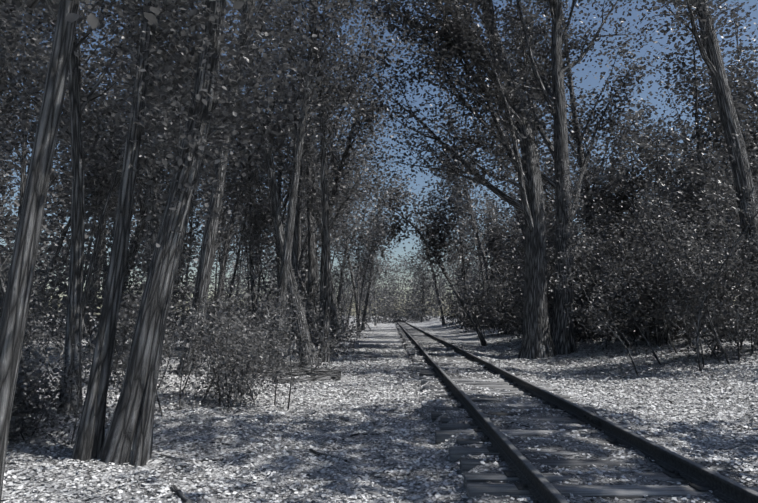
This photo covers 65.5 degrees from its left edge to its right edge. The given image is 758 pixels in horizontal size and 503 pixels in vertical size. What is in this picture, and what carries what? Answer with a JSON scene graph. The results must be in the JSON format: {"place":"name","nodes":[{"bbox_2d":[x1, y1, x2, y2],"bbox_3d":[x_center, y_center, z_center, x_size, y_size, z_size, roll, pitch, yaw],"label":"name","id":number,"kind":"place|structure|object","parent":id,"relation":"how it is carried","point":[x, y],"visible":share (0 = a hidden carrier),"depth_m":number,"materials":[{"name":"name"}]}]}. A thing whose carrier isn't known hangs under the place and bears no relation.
{"place":"outdoors","nodes":[
{"label":"outdoors","id":0,"kind":"place"},
{"bbox_2d":[0,0,757,315],"label":"sky","id":1,"kind":"structure","parent":0,"point":[590,80],"materials":[{"name":"blue"}]},
{"bbox_2d":[1,316,757,502],"bbox_3d":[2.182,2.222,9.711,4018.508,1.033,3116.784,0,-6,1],"label":"ground","id":2,"kind":"structure","parent":0,"point":[383,332],"depth_m":7.81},
{"bbox_2d":[0,0,79,502],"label":"tree","id":3,"kind":"object","parent":2,"relation":"on","point":[14,314],"visible":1,"depth_m":4.84,"materials":[{"name":"grey plant"}]},
{"bbox_2d":[24,0,243,28],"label":"tree branch","id":4,"kind":"object","parent":3,"relation":"attached to","point":[92,20],"visible":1,"depth_m":4.40,"materials":[{"name":"grey plant"}]},
{"bbox_2d":[0,225,90,351],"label":"shrub","id":5,"kind":"object","parent":2,"relation":"on","point":[47,266],"visible":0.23,"depth_m":23.35,"materials":[{"name":"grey plant"}]},
{"bbox_2d":[0,31,92,380],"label":"tree","id":6,"kind":"object","parent":2,"relation":"on","point":[2,283],"visible":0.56,"depth_m":12.23,"materials":[{"name":"grey plant"}]},
{"bbox_2d":[0,0,101,172],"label":"tree","id":7,"kind":"object","parent":2,"relation":"on","point":[10,110],"visible":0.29,"depth_m":19.60,"materials":[{"name":"grey plant"}]},
{"bbox_2d":[0,0,103,242],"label":"tree","id":8,"kind":"object","parent":2,"relation":"on","point":[23,177],"visible":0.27,"depth_m":21.45,"materials":[{"name":"grey plant"}]},
{"bbox_2d":[0,237,109,365],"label":"shrub","id":9,"kind":"object","parent":2,"relation":"on","point":[36,318],"visible":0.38,"depth_m":16.91,"materials":[{"name":"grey plant"}]},
{"bbox_2d":[16,341,93,421],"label":"shrub","id":10,"kind":"object","parent":2,"relation":"on","point":[29,366],"visible":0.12,"depth_m":8.47,"materials":[{"name":"grey plant"}]},
{"bbox_2d":[0,0,115,199],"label":"tree","id":11,"kind":"object","parent":2,"relation":"on","point":[5,124],"visible":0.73,"depth_m":15.08,"materials":[{"name":"grey plant"}]},
{"bbox_2d":[7,326,120,444],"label":"shrub","id":12,"kind":"object","parent":2,"relation":"on","point":[48,401],"visible":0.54,"depth_m":7.48,"materials":[{"name":"grey plant"}]},
{"bbox_2d":[0,0,132,130],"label":"tree","id":13,"kind":"object","parent":2,"relation":"on","point":[34,81],"visible":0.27,"depth_m":20.59,"materials":[{"name":"grey plant"}]},
{"bbox_2d":[23,300,132,380],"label":"shrub","id":14,"kind":"object","parent":2,"relation":"on","point":[52,345],"visible":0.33,"depth_m":12.84,"materials":[{"name":"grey plant"}]},
{"bbox_2d":[6,44,164,346],"bbox_3d":[-13.322,-2.660,27.946,8.596,14.482,5.875,0,-6,1],"label":"tree","id":15,"kind":"object","parent":2,"relation":"on","point":[66,229],"visible":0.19,"depth_m":27.64,"materials":[{"name":"grey plant"}]},
{"bbox_2d":[0,1,171,316],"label":"tree","id":16,"kind":"object","parent":2,"relation":"on","point":[83,24],"visible":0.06,"depth_m":28.10,"materials":[{"name":"grey plant"}]},
{"bbox_2d":[29,85,143,340],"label":"tree","id":17,"kind":"object","parent":2,"relation":"on","point":[56,225],"visible":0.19,"depth_m":35.39,"materials":[{"name":"grey plant"}]},
{"bbox_2d":[52,5,160,285],"bbox_3d":[-11.193,-3.651,24.874,5.606,15.808,6.069,2,-6,-17],"label":"tree","id":18,"kind":"object","parent":2,"relation":"on","point":[105,111],"visible":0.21,"depth_m":24.48,"materials":[{"name":"grey plant"}]},
{"bbox_2d":[59,0,157,337],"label":"tree","id":19,"kind":"object","parent":2,"relation":"on","point":[92,283],"visible":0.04,"depth_m":35.91,"materials":[{"name":"grey plant"}]},
{"bbox_2d":[71,0,155,460],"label":"leaning tree","id":20,"kind":"object","parent":2,"relation":"on","point":[89,439],"visible":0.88,"depth_m":6.86,"materials":[{"name":"grey plant"}]},
{"bbox_2d":[82,294,182,388],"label":"shrub","id":21,"kind":"object","parent":2,"relation":"on","point":[114,358],"visible":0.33,"depth_m":11.93,"materials":[{"name":"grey plant"}]},
{"bbox_2d":[61,0,236,357],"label":"tree","id":22,"kind":"object","parent":2,"relation":"on","point":[152,208],"visible":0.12,"depth_m":19.08,"materials":[{"name":"grey plant"}]},
{"bbox_2d":[0,0,301,414],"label":"thin tree","id":23,"kind":"object","parent":2,"relation":"on","point":[76,105],"visible":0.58,"depth_m":8.98,"materials":[{"name":"grey plant"}]},
{"bbox_2d":[55,269,253,399],"bbox_3d":[-4.425,1.641,11.613,3.928,3.094,1.924,-4,-7,30],"label":"shrub","id":24,"kind":"object","parent":2,"relation":"on","point":[166,346],"visible":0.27,"depth_m":11.40,"materials":[{"name":"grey plant"}]},
{"bbox_2d":[95,254,219,349],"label":"shrub","id":25,"kind":"object","parent":2,"relation":"on","point":[171,312],"visible":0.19,"depth_m":22.18,"materials":[{"name":"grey plant"}]},
{"bbox_2d":[97,0,225,464],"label":"leaning tree","id":26,"kind":"object","parent":2,"relation":"on","point":[121,433],"visible":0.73,"depth_m":6.72,"materials":[{"name":"grey plant"}]},
{"bbox_2d":[83,226,244,354],"bbox_3d":[-7.925,1.436,21.170,6.744,4.580,4.533,-6,-8,42],"label":"shrub","id":27,"kind":"object","parent":2,"relation":"on","point":[127,280],"visible":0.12,"depth_m":19.80,"materials":[{"name":"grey plant"}]},
{"bbox_2d":[129,153,204,331],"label":"tree","id":28,"kind":"object","parent":2,"relation":"on","point":[168,187],"visible":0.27,"depth_m":18.70,"materials":[{"name":"grey plant"}]},
{"bbox_2d":[82,2,254,352],"bbox_3d":[-7.521,-4.006,23.071,7.623,16.398,6.538,2,-7,-21],"label":"tree","id":29,"kind":"object","parent":2,"relation":"on","point":[141,226],"visible":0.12,"depth_m":22.77,"materials":[{"name":"grey plant"}]},
{"bbox_2d":[129,150,221,366],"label":"tree","id":30,"kind":"object","parent":2,"relation":"on","point":[154,227],"visible":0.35,"depth_m":15.71,"materials":[{"name":"grey plant"}]},
{"bbox_2d":[112,5,253,339],"bbox_3d":[-10.118,-5.916,32.310,8.958,21.726,6.281,4,-7,-33],"label":"tree","id":31,"kind":"object","parent":2,"relation":"on","point":[198,197],"visible":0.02,"depth_m":33.23,"materials":[{"name":"grey plant"}]},
{"bbox_2d":[81,0,296,332],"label":"tree","id":32,"kind":"object","parent":2,"relation":"on","point":[145,139],"visible":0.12,"depth_m":17.18,"materials":[{"name":"grey plant"}]},
{"bbox_2d":[108,269,312,416],"bbox_3d":[-2.753,1.674,10.277,3.066,2.750,3.081,0,-6,1],"label":"shrub","id":33,"kind":"object","parent":2,"relation":"on","point":[217,332],"visible":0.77,"depth_m":10.29,"materials":[{"name":"grey plant"}]},
{"bbox_2d":[48,0,397,465],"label":"thin tree","id":34,"kind":"object","parent":2,"relation":"on","point":[140,452],"visible":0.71,"depth_m":7.24,"materials":[{"name":"grey plant"}]},
{"bbox_2d":[174,0,282,375],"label":"tree","id":35,"kind":"object","parent":2,"relation":"on","point":[203,276],"visible":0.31,"depth_m":14.49,"materials":[{"name":"grey plant"}]},
{"bbox_2d":[188,321,268,398],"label":"shrub","id":36,"kind":"object","parent":2,"relation":"on","point":[232,368],"visible":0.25,"depth_m":11.51,"materials":[{"name":"grey plant"}]},
{"bbox_2d":[189,178,269,316],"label":"tree","id":37,"kind":"object","parent":2,"relation":"on","point":[225,233],"visible":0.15,"depth_m":51.00,"materials":[{"name":"grey plant"}]},
{"bbox_2d":[195,75,277,312],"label":"tree","id":38,"kind":"object","parent":2,"relation":"on","point":[206,190],"depth_m":43.98,"materials":[{"name":"grey plant"}]},
{"bbox_2d":[205,131,289,324],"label":"tree","id":39,"kind":"object","parent":2,"relation":"on","point":[263,222],"visible":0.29,"depth_m":38.24,"materials":[{"name":"grey plant"}]},
{"bbox_2d":[189,276,307,412],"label":"shrub","id":40,"kind":"object","parent":2,"relation":"on","point":[275,377],"visible":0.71,"depth_m":10.69,"materials":[{"name":"grey plant"}]},
{"bbox_2d":[224,167,279,328],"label":"tree","id":41,"kind":"object","parent":2,"relation":"on","point":[261,272],"visible":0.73,"depth_m":23.64,"materials":[{"name":"grey plant"}]},
{"bbox_2d":[182,0,339,345],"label":"tree","id":42,"kind":"object","parent":2,"relation":"on","point":[281,103],"visible":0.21,"depth_m":24.83,"materials":[{"name":"grey plant"}]},
{"bbox_2d":[215,2,319,316],"bbox_3d":[-7.067,-6.701,36.906,8.362,24.422,7.382,0,-6,1],"label":"tree","id":43,"kind":"object","parent":2,"relation":"on","point":[222,272],"visible":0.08,"depth_m":33.96,"materials":[{"name":"grey plant"}]},
{"bbox_2d":[220,154,318,296],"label":"tree","id":44,"kind":"object","parent":2,"relation":"on","point":[265,234],"visible":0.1,"depth_m":41.47,"materials":[{"name":"grey plant"}]},
{"bbox_2d":[224,304,319,367],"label":"shrub","id":45,"kind":"object","parent":2,"relation":"on","point":[269,341],"visible":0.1,"depth_m":16.75,"materials":[{"name":"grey plant"}]},
{"bbox_2d":[235,182,319,334],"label":"tree","id":46,"kind":"object","parent":2,"relation":"on","point":[276,261],"visible":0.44,"depth_m":23.09,"materials":[{"name":"grey plant"}]},
{"bbox_2d":[214,276,358,380],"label":"shrub","id":47,"kind":"object","parent":2,"relation":"on","point":[313,346],"visible":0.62,"depth_m":14.84,"materials":[{"name":"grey plant"}]},
{"bbox_2d":[232,6,342,285],"bbox_3d":[-6.163,-4.817,39.063,7.096,21.191,9.192,2,-6,-17],"label":"tree","id":48,"kind":"object","parent":2,"relation":"on","point":[283,204],"visible":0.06,"depth_m":38.43,"materials":[{"name":"grey plant"}]},
{"bbox_2d":[228,0,359,365],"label":"tree","id":49,"kind":"object","parent":2,"relation":"on","point":[277,213],"visible":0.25,"depth_m":19.88,"materials":[{"name":"grey plant"}]},
{"bbox_2d":[264,81,347,341],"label":"tree","id":50,"kind":"object","parent":2,"relation":"on","point":[332,284],"visible":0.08,"depth_m":38.76,"materials":[{"name":"grey plant"}]},
{"bbox_2d":[212,3,412,355],"bbox_3d":[-4.062,-4.857,24.539,8.960,18.315,6.405,4,-7,-31],"label":"tree","id":51,"kind":"object","parent":2,"relation":"on","point":[295,248],"visible":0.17,"depth_m":24.15,"materials":[{"name":"grey plant"}]},
{"bbox_2d":[256,1,368,343],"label":"tree","id":52,"kind":"object","parent":2,"relation":"on","point":[311,257],"visible":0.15,"depth_m":31.23,"materials":[{"name":"grey plant"}]},
{"bbox_2d":[232,1,393,315],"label":"tree","id":53,"kind":"object","parent":2,"relation":"on","point":[299,212],"visible":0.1,"depth_m":35.50,"materials":[{"name":"grey plant"}]},
{"bbox_2d":[237,0,390,361],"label":"tree","id":54,"kind":"object","parent":2,"relation":"on","point":[286,257],"visible":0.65,"depth_m":18.22,"materials":[{"name":"grey plant"}]},
{"bbox_2d":[288,297,367,356],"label":"shrub","id":55,"kind":"object","parent":2,"relation":"on","point":[331,333],"visible":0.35,"depth_m":23.77,"materials":[{"name":"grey plant"}]},
{"bbox_2d":[308,295,363,352],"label":"shrub","id":56,"kind":"object","parent":2,"relation":"on","point":[332,308],"visible":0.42,"depth_m":25.12,"materials":[{"name":"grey plant"}]},
{"bbox_2d":[244,0,441,361],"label":"tree","id":57,"kind":"object","parent":2,"relation":"on","point":[327,263],"visible":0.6,"depth_m":19.86,"materials":[{"name":"grey plant"}]},
{"bbox_2d":[317,144,368,330],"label":"tree","id":58,"kind":"object","parent":2,"relation":"on","point":[352,278],"visible":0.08,"depth_m":65.08,"materials":[{"name":"grey plant"}]},
{"bbox_2d":[301,64,393,299],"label":"tree","id":59,"kind":"object","parent":2,"relation":"on","point":[305,279],"visible":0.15,"depth_m":50.06,"materials":[{"name":"grey plant"}]},
{"bbox_2d":[316,132,379,314],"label":"tree","id":60,"kind":"object","parent":2,"relation":"on","point":[345,254],"visible":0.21,"depth_m":54.92,"materials":[{"name":"grey plant"}]},
{"bbox_2d":[277,0,422,322],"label":"tree","id":61,"kind":"object","parent":2,"relation":"on","point":[306,238],"visible":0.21,"depth_m":34.17,"materials":[{"name":"grey plant"}]},
{"bbox_2d":[288,1,413,349],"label":"tree","id":62,"kind":"object","parent":2,"relation":"on","point":[339,170],"visible":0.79,"depth_m":27.01,"materials":[{"name":"grey plant"}]},
{"bbox_2d":[0,96,736,338],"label":"forest","id":63,"kind":"object","parent":2,"relation":"on","point":[52,247],"depth_m":52.60,"materials":[{"name":"grey plant"}]},
{"bbox_2d":[338,132,399,327],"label":"tree","id":64,"kind":"object","parent":2,"relation":"on","point":[371,201],"visible":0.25,"depth_m":61.06,"materials":[{"name":"grey plant"}]},
{"bbox_2d":[336,143,406,328],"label":"leaning tree","id":65,"kind":"object","parent":2,"relation":"on","point":[366,304],"visible":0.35,"depth_m":66.91,"materials":[{"name":"grey plant"}]},
{"bbox_2d":[343,173,410,332],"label":"tree","id":66,"kind":"object","parent":2,"relation":"on","point":[369,264],"visible":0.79,"depth_m":55.32,"materials":[{"name":"grey plant"}]},
{"bbox_2d":[1,334,757,502],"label":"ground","id":67,"kind":"structure","parent":2,"relation":"on","point":[380,360],"depth_m":8.56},
{"bbox_2d":[355,245,455,323],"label":"trees","id":68,"kind":"object","parent":2,"relation":"on","point":[411,314],"visible":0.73,"depth_m":135.55,"materials":[{"name":"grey plant"}]},
{"bbox_2d":[340,146,487,345],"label":"tree","id":69,"kind":"object","parent":2,"relation":"on","point":[435,230],"visible":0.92,"depth_m":31.37,"materials":[{"name":"grey plant"}]},
{"bbox_2d":[390,165,451,324],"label":"leaning tree","id":70,"kind":"object","parent":2,"relation":"on","point":[437,293],"visible":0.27,"depth_m":77.30,"materials":[{"name":"grey plant"}]},
{"bbox_2d":[399,223,443,321],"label":"tree","id":71,"kind":"object","parent":2,"relation":"on","point":[423,276],"visible":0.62,"depth_m":124.60,"materials":[{"name":"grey plant"}]},
{"bbox_2d":[320,0,556,358],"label":"tree","id":72,"kind":"object","parent":2,"relation":"on","point":[537,341],"visible":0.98,"depth_m":21.44,"materials":[{"name":"grey plant"}]},
{"bbox_2d":[417,145,487,294],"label":"tree","id":73,"kind":"object","parent":2,"relation":"on","point":[463,256],"visible":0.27,"depth_m":66.18,"materials":[{"name":"grey plant"}]},
{"bbox_2d":[159,360,757,502],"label":"fallen branches","id":74,"kind":"object","parent":2,"relation":"on","point":[323,374],"visible":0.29,"depth_m":14.55,"materials":[{"name":"wood"}]},
{"bbox_2d":[440,202,481,297],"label":"tree","id":75,"kind":"object","parent":2,"relation":"on","point":[458,274],"visible":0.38,"depth_m":78.31,"materials":[{"name":"grey plant"}]},
{"bbox_2d":[445,293,487,332],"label":"shrub","id":76,"kind":"object","parent":2,"relation":"on","point":[465,316],"visible":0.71,"depth_m":49.41,"materials":[{"name":"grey plant"}]},
{"bbox_2d":[438,134,511,324],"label":"tree","id":77,"kind":"object","parent":2,"relation":"on","point":[479,255],"visible":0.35,"depth_m":59.77,"materials":[{"name":"grey plant"}]},
{"bbox_2d":[427,96,524,327],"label":"tree","id":78,"kind":"object","parent":2,"relation":"on","point":[490,230],"visible":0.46,"depth_m":50.99,"materials":[{"name":"grey plant"}]},
{"bbox_2d":[460,252,523,336],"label":"shrub","id":79,"kind":"object","parent":2,"relation":"on","point":[509,284],"visible":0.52,"depth_m":37.72,"materials":[{"name":"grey plant"}]},
{"bbox_2d":[474,210,524,293],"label":"tree","id":80,"kind":"object","parent":2,"relation":"on","point":[493,240],"visible":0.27,"depth_m":60.31,"materials":[{"name":"grey plant"}]},
{"bbox_2d":[449,3,599,329],"bbox_3d":[8.718,-5.698,34.321,5.989,20.907,9.819,4,-7,-32],"label":"tree","id":81,"kind":"object","parent":2,"relation":"on","point":[504,161],"visible":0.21,"depth_m":35.29,"materials":[{"name":"grey plant"}]},
{"bbox_2d":[403,0,663,354],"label":"tree","id":82,"kind":"object","parent":2,"relation":"on","point":[562,336],"visible":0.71,"depth_m":22.54,"materials":[{"name":"grey plant"}]},
{"bbox_2d":[467,218,608,335],"bbox_3d":[8.036,1.497,30.262,4.750,6.405,8.740,5,-8,-41],"label":"shrub","id":83,"kind":"object","parent":2,"relation":"on","point":[512,280],"visible":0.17,"depth_m":31.56,"materials":[{"name":"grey plant"}]},
{"bbox_2d":[478,45,604,238],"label":"tree","id":84,"kind":"object","parent":2,"relation":"on","point":[544,168],"visible":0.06,"depth_m":43.69,"materials":[{"name":"grey plant"}]},
{"bbox_2d":[539,155,584,268],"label":"tree","id":85,"kind":"object","parent":2,"relation":"on","point":[549,212],"visible":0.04,"depth_m":38.21,"materials":[{"name":"grey plant"}]},
{"bbox_2d":[498,207,641,338],"bbox_3d":[8.826,1.103,26.142,5.398,6.570,6.442,2,-7,-19],"label":"shrub","id":86,"kind":"object","parent":2,"relation":"on","point":[548,276],"visible":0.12,"depth_m":25.71,"materials":[{"name":"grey plant"}]},
{"bbox_2d":[394,319,757,499],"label":"railroad ties","id":87,"kind":"object","parent":2,"relation":"on","point":[475,485],"visible":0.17,"depth_m":6.46,"materials":[{"name":"grey wood"}]},
{"bbox_2d":[397,322,568,502],"bbox_3d":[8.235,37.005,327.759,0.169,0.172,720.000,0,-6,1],"label":"rail","id":88,"kind":"object","parent":87,"relation":"on","point":[542,489],"visible":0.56,"depth_m":6.10,"materials":[{"name":"black metal"}]},
{"bbox_2d":[397,323,733,502],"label":"track tie plates","id":89,"kind":"object","parent":87,"relation":"on","point":[671,473],"visible":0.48,"depth_m":7.57,"materials":[{"name":"black metal"}]},
{"bbox_2d":[403,321,757,502],"bbox_3d":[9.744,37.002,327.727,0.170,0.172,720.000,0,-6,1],"label":"rail","id":90,"kind":"object","parent":87,"relation":"on","point":[724,487],"visible":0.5,"depth_m":6.22,"materials":[{"name":"black metal"}]},
{"bbox_2d":[519,223,639,342],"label":"shrub","id":91,"kind":"object","parent":2,"relation":"on","point":[585,298],"visible":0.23,"depth_m":23.91,"materials":[{"name":"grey plant"}]},
{"bbox_2d":[495,0,672,333],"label":"tree","id":92,"kind":"object","parent":2,"relation":"on","point":[593,113],"visible":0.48,"depth_m":26.81,"materials":[{"name":"grey plant"}]},
{"bbox_2d":[549,178,668,340],"bbox_3d":[9.688,0.605,24.856,5.692,6.908,6.180,0,-6,1],"label":"shrub","id":93,"kind":"object","parent":2,"relation":"on","point":[601,226],"visible":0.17,"depth_m":24.18,"materials":[{"name":"grey plant"}]},
{"bbox_2d":[573,98,683,323],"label":"tree","id":94,"kind":"object","parent":2,"relation":"on","point":[621,198],"visible":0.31,"depth_m":27.60,"materials":[{"name":"grey plant"}]},
{"bbox_2d":[577,220,681,341],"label":"shrub","id":95,"kind":"object","parent":2,"relation":"on","point":[615,283],"visible":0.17,"depth_m":22.38,"materials":[{"name":"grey plant"}]},
{"bbox_2d":[600,96,670,239],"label":"tree","id":96,"kind":"object","parent":2,"relation":"on","point":[645,106],"visible":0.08,"depth_m":41.55,"materials":[{"name":"grey plant"}]},
{"bbox_2d":[574,242,701,349],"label":"shrub","id":97,"kind":"object","parent":2,"relation":"on","point":[612,300],"visible":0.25,"depth_m":19.89,"materials":[{"name":"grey plant"}]},
{"bbox_2d":[537,117,757,370],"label":"shrub","id":98,"kind":"object","parent":2,"relation":"on","point":[712,287],"visible":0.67,"depth_m":15.27,"materials":[{"name":"grey plant"}]},
{"bbox_2d":[541,141,757,355],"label":"shrub","id":99,"kind":"object","parent":2,"relation":"on","point":[645,301],"visible":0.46,"depth_m":18.63,"materials":[{"name":"grey plant"}]},
{"bbox_2d":[553,203,757,375],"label":"shrub","id":100,"kind":"object","parent":2,"relation":"on","point":[682,308],"visible":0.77,"depth_m":14.71,"materials":[{"name":"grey plant"}]},
{"bbox_2d":[582,219,733,344],"bbox_3d":[10.478,1.048,21.120,5.636,5.131,5.111,3,-7,-25],"label":"shrub","id":101,"kind":"object","parent":2,"relation":"on","point":[635,256],"visible":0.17,"depth_m":20.86,"materials":[{"name":"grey plant"}]},
{"bbox_2d":[585,226,734,348],"bbox_3d":[9.646,1.222,19.926,4.402,4.616,4.365,-6,-9,44],"label":"shrub","id":102,"kind":"object","parent":2,"relation":"on","point":[642,323],"visible":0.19,"depth_m":19.73,"materials":[{"name":"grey plant"}]},
{"bbox_2d":[590,0,757,348],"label":"tree","id":103,"kind":"object","parent":2,"relation":"on","point":[708,48],"visible":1,"depth_m":15.35,"materials":[{"name":"grey plant"}]},
{"bbox_2d":[636,72,740,286],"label":"tree","id":104,"kind":"object","parent":2,"relation":"on","point":[682,130],"visible":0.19,"depth_m":35.94,"materials":[{"name":"grey plant"}]},
{"bbox_2d":[625,0,757,335],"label":"tree","id":105,"kind":"object","parent":2,"relation":"on","point":[695,82],"visible":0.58,"depth_m":21.24,"materials":[{"name":"grey plant"}]},
{"bbox_2d":[663,0,757,319],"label":"tree","id":106,"kind":"object","parent":2,"relation":"on","point":[747,14],"visible":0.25,"depth_m":30.48,"materials":[{"name":"grey plant"}]},
{"bbox_2d":[674,28,757,295],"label":"tree","id":107,"kind":"object","parent":2,"relation":"on","point":[752,100],"visible":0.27,"depth_m":24.92,"materials":[{"name":"grey plant"}]},
{"bbox_2d":[682,134,757,337],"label":"shrub","id":108,"kind":"object","parent":2,"relation":"on","point":[735,226],"visible":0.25,"depth_m":17.85,"materials":[{"name":"grey plant"}]},
{"bbox_2d":[719,209,757,359],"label":"shrub","id":109,"kind":"object","parent":2,"relation":"on","point":[755,311],"visible":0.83,"depth_m":14.22,"materials":[{"name":"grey plant"}]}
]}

